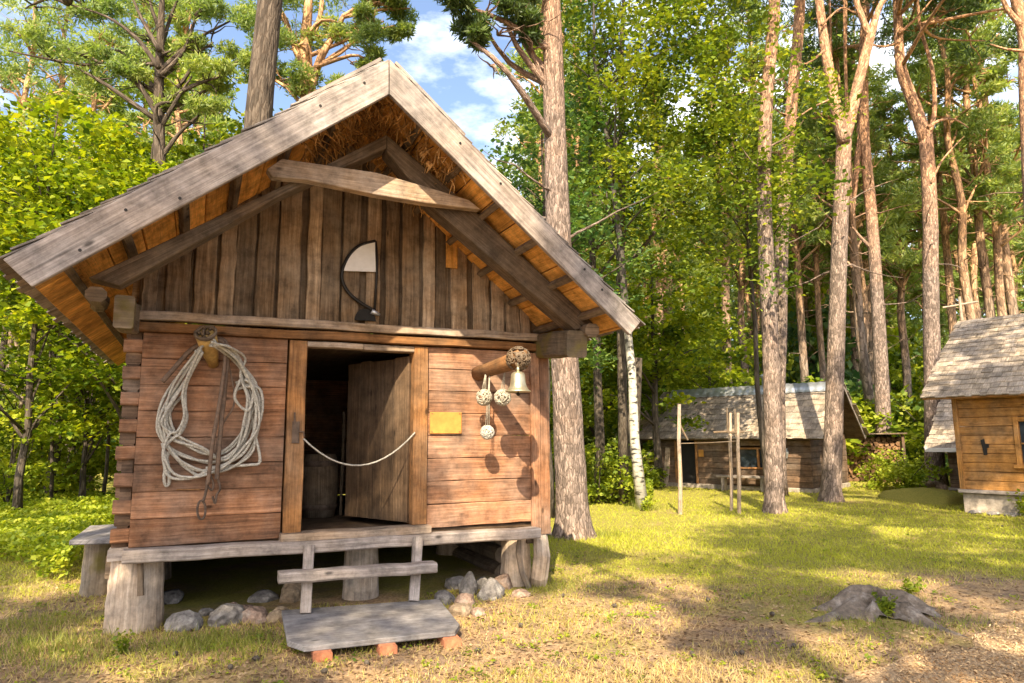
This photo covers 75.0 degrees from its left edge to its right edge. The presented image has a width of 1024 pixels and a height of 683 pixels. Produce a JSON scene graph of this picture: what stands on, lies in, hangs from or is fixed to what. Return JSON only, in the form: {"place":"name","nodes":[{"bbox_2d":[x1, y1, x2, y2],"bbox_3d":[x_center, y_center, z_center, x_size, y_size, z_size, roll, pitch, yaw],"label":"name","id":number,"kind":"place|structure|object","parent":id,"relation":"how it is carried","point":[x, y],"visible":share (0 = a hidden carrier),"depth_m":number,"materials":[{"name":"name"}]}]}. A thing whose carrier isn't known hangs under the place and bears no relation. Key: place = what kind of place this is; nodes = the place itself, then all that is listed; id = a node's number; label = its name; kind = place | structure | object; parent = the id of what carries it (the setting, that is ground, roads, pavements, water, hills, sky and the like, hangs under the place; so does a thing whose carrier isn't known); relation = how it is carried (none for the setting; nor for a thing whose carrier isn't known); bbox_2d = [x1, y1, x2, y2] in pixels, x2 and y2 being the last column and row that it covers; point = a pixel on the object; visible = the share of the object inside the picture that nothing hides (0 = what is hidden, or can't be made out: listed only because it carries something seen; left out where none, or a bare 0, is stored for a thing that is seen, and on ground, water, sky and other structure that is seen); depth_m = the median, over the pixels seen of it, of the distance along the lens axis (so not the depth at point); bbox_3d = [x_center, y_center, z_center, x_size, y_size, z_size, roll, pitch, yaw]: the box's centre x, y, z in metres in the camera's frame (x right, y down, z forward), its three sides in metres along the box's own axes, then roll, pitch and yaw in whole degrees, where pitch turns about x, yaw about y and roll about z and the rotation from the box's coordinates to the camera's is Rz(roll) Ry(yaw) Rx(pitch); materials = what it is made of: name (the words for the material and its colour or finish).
{"place":"outdoors","nodes":[
{"label":"outdoors","id":0,"kind":"place"},
{"bbox_2d":[0,452,1023,682],"bbox_3d":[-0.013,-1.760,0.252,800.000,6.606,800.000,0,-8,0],"label":"ground","id":1,"kind":"structure","parent":0,"point":[214,584],"depth_m":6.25,"materials":[{"name":"plant"}]},
{"bbox_2d":[0,381,77,491],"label":"bush","id":2,"kind":"object","parent":1,"relation":"on","point":[11,400],"visible":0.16,"depth_m":15.53,"materials":[{"name":"green plant"}]},
{"bbox_2d":[0,0,88,437],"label":"forest pine","id":3,"kind":"object","parent":1,"relation":"on","point":[29,82],"visible":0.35,"depth_m":29.39,"materials":[{"name":"plant"}]},
{"bbox_2d":[0,0,102,393],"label":"forest pine","id":4,"kind":"object","parent":1,"relation":"on","point":[60,83],"visible":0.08,"depth_m":31.33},
{"bbox_2d":[0,356,117,502],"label":"maple tree","id":5,"kind":"object","parent":1,"relation":"on","point":[8,484],"visible":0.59,"depth_m":13.35,"materials":[{"name":"green plant"}]},
{"bbox_2d":[0,490,118,580],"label":"ground cover","id":6,"kind":"object","parent":1,"relation":"on","point":[47,527],"visible":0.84,"depth_m":9.49,"materials":[{"name":"green plant"}]},
{"bbox_2d":[0,415,120,496],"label":"bush","id":7,"kind":"object","parent":1,"relation":"on","point":[71,484],"visible":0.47,"depth_m":15.47,"materials":[{"name":"green plant"}]},
{"bbox_2d":[0,388,120,476],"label":"maple tree","id":8,"kind":"object","parent":1,"relation":"on","point":[70,440],"visible":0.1,"depth_m":16.21,"materials":[{"name":"green plant"}]},
{"bbox_2d":[4,329,124,499],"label":"maple tree","id":9,"kind":"object","parent":1,"relation":"on","point":[112,418],"visible":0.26,"depth_m":14.21,"materials":[{"name":"green plant"}]},
{"bbox_2d":[0,84,143,431],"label":"linden tree","id":10,"kind":"object","parent":1,"relation":"on","point":[77,101],"visible":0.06,"depth_m":18.12,"materials":[{"name":"green plant"}]},
{"bbox_2d":[0,87,178,493],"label":"maple tree","id":11,"kind":"object","parent":1,"relation":"on","point":[37,116],"visible":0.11,"depth_m":14.64,"materials":[{"name":"green plant"}]},
{"bbox_2d":[0,106,186,513],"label":"maple tree","id":12,"kind":"object","parent":1,"relation":"on","point":[28,430],"visible":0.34,"depth_m":12.65,"materials":[{"name":"green plant"}]},
{"bbox_2d":[54,22,140,450],"bbox_3d":[-18.491,-4.413,28.202,4.304,20.131,5.714,-6,-11,39],"label":"forest pine","id":13,"kind":"object","parent":1,"relation":"on","point":[102,96],"visible":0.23,"depth_m":29.40,"materials":[{"name":"plant"}]},
{"bbox_2d":[0,162,199,460],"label":"maple tree","id":14,"kind":"object","parent":1,"relation":"on","point":[46,348],"depth_m":17.95,"materials":[{"name":"green plant"}]},
{"bbox_2d":[0,115,222,418],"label":"maple tree","id":15,"kind":"object","parent":1,"relation":"on","point":[146,167],"visible":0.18,"depth_m":12.47,"materials":[{"name":"green plant"}]},
{"bbox_2d":[0,0,255,175],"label":"pine tree","id":16,"kind":"object","parent":1,"relation":"on","point":[163,61],"visible":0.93,"depth_m":15.98,"materials":[{"name":"green plant"}]},
{"bbox_2d":[97,0,194,142],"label":"forest pine","id":17,"kind":"object","parent":1,"relation":"on","point":[145,10],"visible":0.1,"depth_m":33.87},
{"bbox_2d":[45,56,282,201],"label":"linden tree","id":18,"kind":"object","parent":1,"relation":"on","point":[183,151],"visible":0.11,"depth_m":19.05,"materials":[{"name":"green plant"}]},
{"bbox_2d":[109,0,243,164],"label":"forest pine","id":19,"kind":"object","parent":1,"relation":"on","point":[179,113],"visible":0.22,"depth_m":24.47,"materials":[{"name":"plant"}]},
{"bbox_2d":[164,610,202,632],"bbox_3d":[-2.623,2.273,5.335,0.281,0.249,0.245,0,-8,0],"label":"stone","id":20,"kind":"object","parent":1,"relation":"on","point":[186,619],"visible":0.62,"depth_m":5.26,"materials":[{"name":"grey stone"}]},
{"bbox_2d":[207,603,244,626],"bbox_3d":[-2.352,2.292,5.515,0.245,0.238,0.326,-6,-10,35],"label":"stone","id":21,"kind":"object","parent":1,"relation":"on","point":[224,614],"visible":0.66,"depth_m":5.44,"materials":[{"name":"grey stone"}]},
{"bbox_2d":[242,606,267,623],"bbox_3d":[-2.130,2.313,5.559,0.292,0.206,0.220,-5,-9,31],"label":"stone","id":22,"kind":"object","parent":1,"relation":"on","point":[258,614],"visible":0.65,"depth_m":5.47,"materials":[{"name":"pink stone"}]},
{"bbox_2d":[233,0,282,328],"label":"pine tree","id":23,"kind":"object","parent":1,"relation":"on","point":[261,81],"visible":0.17,"depth_m":10.16,"materials":[{"name":"brown plant"}]},
{"bbox_2d":[279,583,300,602],"bbox_3d":[-2.074,2.385,6.276,0.239,0.293,0.315,-1,-8,3],"label":"stone","id":24,"kind":"object","parent":1,"relation":"on","point":[290,592],"visible":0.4,"depth_m":6.18,"materials":[{"name":"beige stone"}]},
{"bbox_2d":[224,0,419,101],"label":"pine tree","id":25,"kind":"object","parent":1,"relation":"on","point":[302,80],"visible":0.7,"depth_m":18.20,"materials":[{"name":"plant"}]},
{"bbox_2d":[311,649,332,662],"bbox_3d":[-1.323,2.166,4.630,0.128,0.082,0.220,3,-9,-21],"label":"brick","id":26,"kind":"object","parent":1,"relation":"on","point":[317,656],"visible":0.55,"depth_m":4.54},
{"bbox_2d":[281,599,459,651],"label":"platform","id":27,"kind":"structure","parent":26,"relation":"on","point":[325,628],"depth_m":5.05,"materials":[{"name":"wood"}]},
{"bbox_2d":[277,536,437,613],"bbox_3d":[-1.307,1.981,5.673,1.314,0.529,0.314,3,-9,-25],"label":"door step","id":28,"kind":"object","parent":27,"relation":"on","point":[307,575],"depth_m":5.57,"materials":[{"name":"grey wood"}]},
{"bbox_2d":[0,58,645,635],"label":"log hut","id":29,"kind":"object","parent":1,"relation":"on","point":[270,224],"visible":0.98,"depth_m":5.93,"materials":[{"name":"wood"}]},
{"bbox_2d":[193,325,218,367],"bbox_3d":[-2.554,0.040,5.576,0.182,0.342,0.363,2,-9,-18],"label":"wall peg","id":30,"kind":"object","parent":29,"relation":"attached to","point":[204,335],"depth_m":5.51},
{"bbox_2d":[160,336,234,519],"bbox_3d":[-2.582,0.696,5.464,0.577,1.514,0.108,3,-9,-25],"label":"harness strap","id":31,"kind":"object","parent":30,"relation":"hanging from","point":[221,402],"visible":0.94,"depth_m":5.50,"materials":[{"name":"leather"}]},
{"bbox_2d":[155,339,263,486],"bbox_3d":[-2.463,0.585,5.478,0.822,1.196,0.362,3,-9,-25],"label":"rope coil","id":32,"kind":"object","parent":30,"relation":"hanging from","point":[253,409],"visible":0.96,"depth_m":5.50,"materials":[{"name":"fabric"}]},
{"bbox_2d":[302,454,338,517],"bbox_3d":[-2.145,1.601,7.438,0.420,0.680,0.420,3,-9,-25],"label":"barrel","id":33,"kind":"object","parent":29,"relation":"on","point":[320,485],"visible":0.88,"depth_m":7.28,"materials":[{"name":"wood"}]},
{"bbox_2d":[340,240,379,320],"bbox_3d":[-1.431,-0.598,6.317,0.385,0.799,0.067,3,-9,-25],"label":"gable ornament","id":34,"kind":"object","parent":29,"relation":"attached to","point":[360,257],"visible":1,"depth_m":6.33,"materials":[{"name":"black metal"}]},
{"bbox_2d":[344,357,410,521],"bbox_3d":[-1.360,0.973,6.726,0.950,1.580,0.041,-7,-10,38],"label":"door","id":35,"kind":"structure","parent":29,"relation":"in","point":[379,392],"depth_m":6.68,"materials":[{"name":"wood"}]},
{"bbox_2d":[430,412,460,433],"bbox_3d":[-0.646,0.794,6.512,0.322,0.208,0.021,3,-9,-25],"label":"plaque","id":36,"kind":"object","parent":29,"relation":"attached to","point":[445,422],"visible":1,"depth_m":6.50,"materials":[{"name":"gold metal"}]},
{"bbox_2d":[471,346,530,380],"bbox_3d":[-0.100,0.215,6.373,0.233,0.258,0.927,4,-9,-27],"label":"wall peg","id":37,"kind":"object","parent":29,"relation":"attached to","point":[512,357],"depth_m":6.14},
{"bbox_2d":[505,362,530,395],"bbox_3d":[0.054,0.329,5.954,0.230,0.318,0.230,3,-9,-25],"label":"bell","id":38,"kind":"object","parent":37,"relation":"hanging from","point":[517,386],"visible":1,"depth_m":5.90,"materials":[{"name":"gold metal"}]},
{"bbox_2d":[477,577,504,600],"bbox_3d":[-0.204,2.393,6.339,0.254,0.294,0.330,-4,-9,21],"label":"stone","id":39,"kind":"object","parent":1,"relation":"on","point":[493,588],"visible":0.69,"depth_m":6.24,"materials":[{"name":"grey stone"}]},
{"bbox_2d":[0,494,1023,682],"bbox_3d":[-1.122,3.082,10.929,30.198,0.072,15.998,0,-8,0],"label":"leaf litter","id":40,"kind":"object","parent":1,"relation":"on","point":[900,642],"visible":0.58,"depth_m":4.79,"materials":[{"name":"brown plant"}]},
{"bbox_2d":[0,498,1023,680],"bbox_3d":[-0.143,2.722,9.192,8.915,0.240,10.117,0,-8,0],"label":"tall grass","id":41,"kind":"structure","parent":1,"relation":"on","point":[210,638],"depth_m":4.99,"materials":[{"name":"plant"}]},
{"bbox_2d":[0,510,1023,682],"bbox_3d":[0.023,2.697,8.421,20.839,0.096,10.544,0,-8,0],"label":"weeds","id":42,"kind":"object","parent":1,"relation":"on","point":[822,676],"visible":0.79,"depth_m":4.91,"materials":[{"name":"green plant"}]},
{"bbox_2d":[489,0,584,209],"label":"forest pine","id":43,"kind":"object","parent":1,"relation":"on","point":[521,64],"visible":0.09,"depth_m":24.98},
{"bbox_2d":[434,0,657,540],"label":"pine tree","id":44,"kind":"object","parent":1,"relation":"on","point":[525,19],"visible":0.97,"depth_m":10.40,"materials":[{"name":"brown plant"}]},
{"bbox_2d":[495,0,627,205],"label":"forest pine","id":45,"kind":"object","parent":1,"relation":"on","point":[530,94],"visible":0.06,"depth_m":28.44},
{"bbox_2d":[480,77,658,517],"bbox_3d":[0.684,-0.858,13.314,4.468,8.620,4.001,-5,-9,27],"label":"linden tree","id":46,"kind":"object","parent":1,"relation":"on","point":[581,219],"visible":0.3,"depth_m":13.01,"materials":[{"name":"green plant"}]},
{"bbox_2d":[526,0,654,372],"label":"forest pine","id":47,"kind":"object","parent":1,"relation":"on","point":[584,79],"visible":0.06,"depth_m":22.52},
{"bbox_2d":[552,433,656,505],"bbox_3d":[1.908,2.923,15.351,2.621,1.654,2.612,-4,-9,25],"label":"bush","id":48,"kind":"object","parent":1,"relation":"on","point":[608,478],"visible":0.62,"depth_m":14.88,"materials":[{"name":"green plant"}]},
{"bbox_2d":[516,0,693,501],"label":"birch tree","id":49,"kind":"object","parent":1,"relation":"on","point":[598,410],"visible":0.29,"depth_m":16.13,"materials":[{"name":"green plant"}]},
{"bbox_2d":[549,247,704,441],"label":"linden tree","id":50,"kind":"object","parent":1,"relation":"on","point":[586,407],"visible":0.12,"depth_m":21.00,"materials":[{"name":"green plant"}]},
{"bbox_2d":[499,0,761,509],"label":"birch tree","id":51,"kind":"object","parent":1,"relation":"on","point":[640,491],"visible":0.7,"depth_m":14.66,"materials":[{"name":"green plant"}]},
{"bbox_2d":[572,0,695,504],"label":"alder tree","id":52,"kind":"object","parent":1,"relation":"on","point":[622,404],"visible":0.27,"depth_m":15.16,"materials":[{"name":"green plant"}]},
{"bbox_2d":[628,358,641,497],"bbox_3d":[2.939,2.134,16.359,0.632,3.496,0.417,0,-8,0],"label":"old trunk","id":53,"kind":"object","parent":1,"relation":"on","point":[638,363],"visible":0.23,"depth_m":16.38,"materials":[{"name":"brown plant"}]},
{"bbox_2d":[613,449,669,488],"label":"bush","id":54,"kind":"object","parent":1,"relation":"on","point":[649,474],"visible":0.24,"depth_m":18.91,"materials":[{"name":"green plant"}]},
{"bbox_2d":[550,229,753,487],"bbox_3d":[4.017,0.636,20.047,6.599,7.449,7.022,0,-8,0],"label":"linden tree","id":55,"kind":"object","parent":1,"relation":"on","point":[671,330],"visible":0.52,"depth_m":19.35,"materials":[{"name":"green plant"}]},
{"bbox_2d":[626,56,698,390],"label":"forest pine","id":56,"kind":"object","parent":1,"relation":"on","point":[658,247],"visible":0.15,"depth_m":30.32,"materials":[{"name":"plant"}]},
{"bbox_2d":[677,404,688,514],"bbox_3d":[3.299,2.297,12.897,0.271,2.166,0.083,0,-8,0],"label":"net pole","id":57,"kind":"object","parent":1,"relation":"on","point":[679,429],"visible":0.9,"depth_m":12.88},
{"bbox_2d":[643,321,761,451],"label":"linden tree","id":58,"kind":"object","parent":1,"relation":"on","point":[724,380],"visible":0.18,"depth_m":23.01,"materials":[{"name":"green plant"}]},
{"bbox_2d":[681,409,743,513],"bbox_3d":[3.878,2.338,12.819,1.233,2.054,0.074,0,-8,0],"label":"net pole","id":59,"kind":"object","parent":1,"relation":"on","point":[737,432],"visible":0.95,"depth_m":12.84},
{"bbox_2d":[693,171,748,364],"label":"spruce tree","id":60,"kind":"object","parent":1,"relation":"on","point":[733,305],"visible":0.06,"depth_m":45.47,"materials":[{"name":"green plant"}]},
{"bbox_2d":[647,16,804,468],"bbox_3d":[7.650,-3.972,25.095,5.332,18.035,5.502,1,-8,-11],"label":"forest pine","id":61,"kind":"object","parent":1,"relation":"on","point":[727,288],"visible":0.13,"depth_m":24.41,"materials":[{"name":"plant"}]},
{"bbox_2d":[681,77,776,383],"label":"forest pine","id":62,"kind":"object","parent":1,"relation":"on","point":[740,280],"visible":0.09,"depth_m":29.59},
{"bbox_2d":[592,0,871,475],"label":"birch tree","id":63,"kind":"object","parent":1,"relation":"on","point":[724,144],"visible":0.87,"depth_m":14.06,"materials":[{"name":"green plant"}]},
{"bbox_2d":[617,374,868,492],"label":"shed","id":64,"kind":"structure","parent":1,"relation":"on","point":[805,408],"depth_m":19.03,"materials":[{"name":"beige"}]},
{"bbox_2d":[681,442,695,482],"bbox_3d":[5.214,3.578,19.750,0.608,1.200,0.034,-8,-11,41],"label":"door","id":65,"kind":"structure","parent":64,"relation":"in","point":[687,450],"depth_m":19.73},
{"bbox_2d":[740,447,762,468],"bbox_3d":[6.631,3.215,18.373,0.904,0.592,0.094,-8,-11,41],"label":"window","id":66,"kind":"structure","parent":64,"relation":"in","point":[750,457],"depth_m":18.44,"materials":[{"name":"clear glass"}]},
{"bbox_2d":[713,0,803,513],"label":"pine tree","id":67,"kind":"object","parent":1,"relation":"on","point":[774,501],"visible":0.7,"depth_m":13.36,"materials":[{"name":"brown plant"}]},
{"bbox_2d":[727,36,807,372],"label":"forest pine","id":68,"kind":"object","parent":1,"relation":"on","point":[743,61],"visible":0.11,"depth_m":31.24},
{"bbox_2d":[720,0,831,495],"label":"pine tree","id":69,"kind":"object","parent":1,"relation":"on","point":[799,19],"visible":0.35,"depth_m":17.41,"materials":[{"name":"brown plant"}]},
{"bbox_2d":[729,16,864,381],"bbox_3d":[11.936,-4.550,27.696,5.718,19.736,4.849,-6,-10,34],"label":"forest pine","id":70,"kind":"object","parent":1,"relation":"on","point":[796,249],"visible":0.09,"depth_m":27.48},
{"bbox_2d":[733,293,860,394],"bbox_3d":[13.991,1.651,32.803,7.928,8.113,7.098,-6,-10,34],"label":"bush","id":71,"kind":"object","parent":1,"relation":"on","point":[814,358],"visible":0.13,"depth_m":31.52,"materials":[{"name":"green plant"}]},
{"bbox_2d":[696,0,902,502],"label":"pine tree","id":72,"kind":"object","parent":1,"relation":"on","point":[831,485],"visible":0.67,"depth_m":15.83,"materials":[{"name":"brown plant"}]},
{"bbox_2d":[749,263,901,383],"bbox_3d":[15.424,0.746,33.401,8.966,9.796,7.244,7,-11,-41],"label":"bush","id":73,"kind":"object","parent":1,"relation":"on","point":[791,304],"visible":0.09,"depth_m":33.42,"materials":[{"name":"green plant"}]},
{"bbox_2d":[774,61,882,381],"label":"forest pine","id":74,"kind":"object","parent":1,"relation":"on","point":[816,259],"visible":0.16,"depth_m":27.95,"materials":[{"name":"plant"}]},
{"bbox_2d":[738,0,921,454],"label":"pine tree","id":75,"kind":"object","parent":1,"relation":"on","point":[879,334],"visible":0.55,"depth_m":22.81,"materials":[{"name":"brown plant"}]},
{"bbox_2d":[789,123,897,410],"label":"forest pine","id":76,"kind":"object","parent":1,"relation":"on","point":[854,357],"visible":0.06,"depth_m":31.22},
{"bbox_2d":[782,5,911,436],"bbox_3d":[12.261,-4.559,24.796,3.919,19.094,6.117,-7,-11,40],"label":"forest pine","id":77,"kind":"object","parent":1,"relation":"on","point":[824,238],"visible":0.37,"depth_m":24.64,"materials":[{"name":"plant"}]},
{"bbox_2d":[795,62,938,380],"bbox_3d":[14.214,-3.204,26.768,3.926,16.844,6.087,6,-10,-38],"label":"forest pine","id":78,"kind":"object","parent":1,"relation":"on","point":[876,125],"visible":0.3,"depth_m":26.37,"materials":[{"name":"plant"}]},
{"bbox_2d":[813,15,920,383],"bbox_3d":[15.893,-4.781,29.477,5.464,20.440,5.295,-2,-6,12],"label":"forest pine","id":79,"kind":"object","parent":1,"relation":"on","point":[894,130],"visible":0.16,"depth_m":28.89,"materials":[{"name":"plant"}]},
{"bbox_2d":[845,336,923,403],"bbox_3d":[20.461,2.537,37.081,8.407,5.892,8.200,1,-8,-8],"label":"bush","id":80,"kind":"object","parent":1,"relation":"on","point":[894,373],"visible":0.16,"depth_m":36.77,"materials":[{"name":"green plant"}]},
{"bbox_2d":[804,585,967,637],"bbox_3d":[3.117,2.216,5.644,1.341,0.240,1.322,-4,-9,26],"label":"tree stump","id":81,"kind":"object","parent":1,"relation":"on","point":[850,600],"visible":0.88,"depth_m":5.56,"materials":[{"name":"wood"}]},
{"bbox_2d":[852,400,923,468],"bbox_3d":[12.051,3.308,22.916,3.411,2.897,3.546,5,-10,-35],"label":"bush","id":82,"kind":"object","parent":1,"relation":"on","point":[872,417],"visible":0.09,"depth_m":22.04,"materials":[{"name":"green plant"}]},
{"bbox_2d":[844,399,948,479],"bbox_3d":[11.138,3.506,23.397,5.846,2.861,5.994,3,-9,-23],"label":"bush","id":83,"kind":"object","parent":1,"relation":"on","point":[897,428],"visible":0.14,"depth_m":21.30,"materials":[{"name":"green plant"}]},
{"bbox_2d":[849,88,953,402],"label":"forest pine","id":84,"kind":"object","parent":1,"relation":"on","point":[913,279],"visible":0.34,"depth_m":29.49,"materials":[{"name":"plant"}]},
{"bbox_2d":[850,447,952,490],"bbox_3d":[10.514,3.506,18.268,2.194,1.223,2.208,5,-10,-34],"label":"bush","id":85,"kind":"object","parent":1,"relation":"on","point":[910,473],"visible":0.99,"depth_m":18.14,"materials":[{"name":"green plant"}]},
{"bbox_2d":[885,227,922,359],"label":"spruce tree","id":86,"kind":"object","parent":1,"relation":"on","point":[915,308],"visible":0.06,"depth_m":49.87,"materials":[{"name":"green plant"}]},
{"bbox_2d":[885,303,923,395],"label":"bush","id":87,"kind":"object","parent":1,"relation":"on","point":[910,330],"visible":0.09,"depth_m":42.05,"materials":[{"name":"green plant"}]},
{"bbox_2d":[878,487,963,505],"bbox_3d":[9.383,3.658,15.279,1.486,0.641,2.520,0,-8,0],"label":"grass mound","id":88,"kind":"object","parent":1,"relation":"on","point":[933,496],"depth_m":14.75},
{"bbox_2d":[890,348,951,474],"bbox_3d":[16.058,2.508,23.548,5.654,4.849,5.704,0,-8,-5],"label":"bush","id":89,"kind":"object","parent":1,"relation":"on","point":[917,410],"visible":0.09,"depth_m":24.06,"materials":[{"name":"green plant"}]},
{"bbox_2d":[881,121,973,349],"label":"forest pine","id":90,"kind":"object","parent":1,"relation":"on","point":[917,290],"visible":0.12,"depth_m":36.47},
{"bbox_2d":[842,0,1017,485],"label":"pine tree","id":91,"kind":"object","parent":1,"relation":"on","point":[900,31],"visible":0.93,"depth_m":21.16,"materials":[{"name":"green plant"}]},
{"bbox_2d":[924,399,962,490],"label":"shed","id":92,"kind":"structure","parent":1,"relation":"on","point":[941,438],"depth_m":18.14,"materials":[{"name":"grey wood"}]},
{"bbox_2d":[896,124,992,319],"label":"forest pine","id":93,"kind":"object","parent":1,"relation":"on","point":[949,179],"visible":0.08,"depth_m":35.80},
{"bbox_2d":[877,0,1017,319],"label":"forest pine","id":94,"kind":"object","parent":1,"relation":"on","point":[992,88],"visible":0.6,"depth_m":25.04,"materials":[{"name":"plant"}]},
{"bbox_2d":[876,1,1022,337],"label":"forest pine","id":95,"kind":"object","parent":1,"relation":"on","point":[944,232],"visible":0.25,"depth_m":27.91,"materials":[{"name":"plant"}]},
{"bbox_2d":[884,0,1019,317],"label":"forest pine","id":96,"kind":"object","parent":1,"relation":"on","point":[970,141],"visible":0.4,"depth_m":25.89,"materials":[{"name":"plant"}]},
{"bbox_2d":[909,0,1023,314],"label":"forest pine","id":97,"kind":"object","parent":1,"relation":"on","point":[1011,303],"visible":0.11,"depth_m":26.65,"materials":[{"name":"plant"}]},
{"bbox_2d":[914,55,1021,318],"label":"forest pine","id":98,"kind":"object","parent":1,"relation":"on","point":[973,271],"visible":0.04,"depth_m":33.73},
{"bbox_2d":[915,0,1023,315],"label":"forest pine","id":99,"kind":"object","parent":1,"relation":"on","point":[994,215],"visible":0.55,"depth_m":25.68,"materials":[{"name":"plant"}]},
{"bbox_2d":[920,313,1023,514],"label":"corner house","id":100,"kind":"structure","parent":1,"relation":"on","point":[976,377],"depth_m":12.95,"materials":[{"name":"wood"}]},
{"bbox_2d":[1012,417,1023,467],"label":"window","id":101,"kind":"structure","parent":100,"relation":"in","point":[1015,420],"depth_m":12.39,"materials":[{"name":"brown wood"}]},
{"bbox_2d":[946,0,1023,218],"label":"pine tree","id":102,"kind":"object","parent":1,"relation":"on","point":[1015,13],"visible":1,"depth_m":18.20,"materials":[{"name":"brown plant"}]},
{"bbox_2d":[0,0,1023,317],"label":"sky","id":103,"kind":"structure","parent":0,"point":[462,84],"materials":[{"name":"blue"}]},
{"bbox_2d":[843,612,1023,682],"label":"path","id":104,"kind":"structure","parent":0,"point":[892,673],"depth_m":4.34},
{"bbox_2d":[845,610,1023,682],"bbox_3d":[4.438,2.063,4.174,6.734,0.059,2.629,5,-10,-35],"label":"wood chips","id":105,"kind":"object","parent":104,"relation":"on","point":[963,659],"visible":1,"depth_m":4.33,"materials":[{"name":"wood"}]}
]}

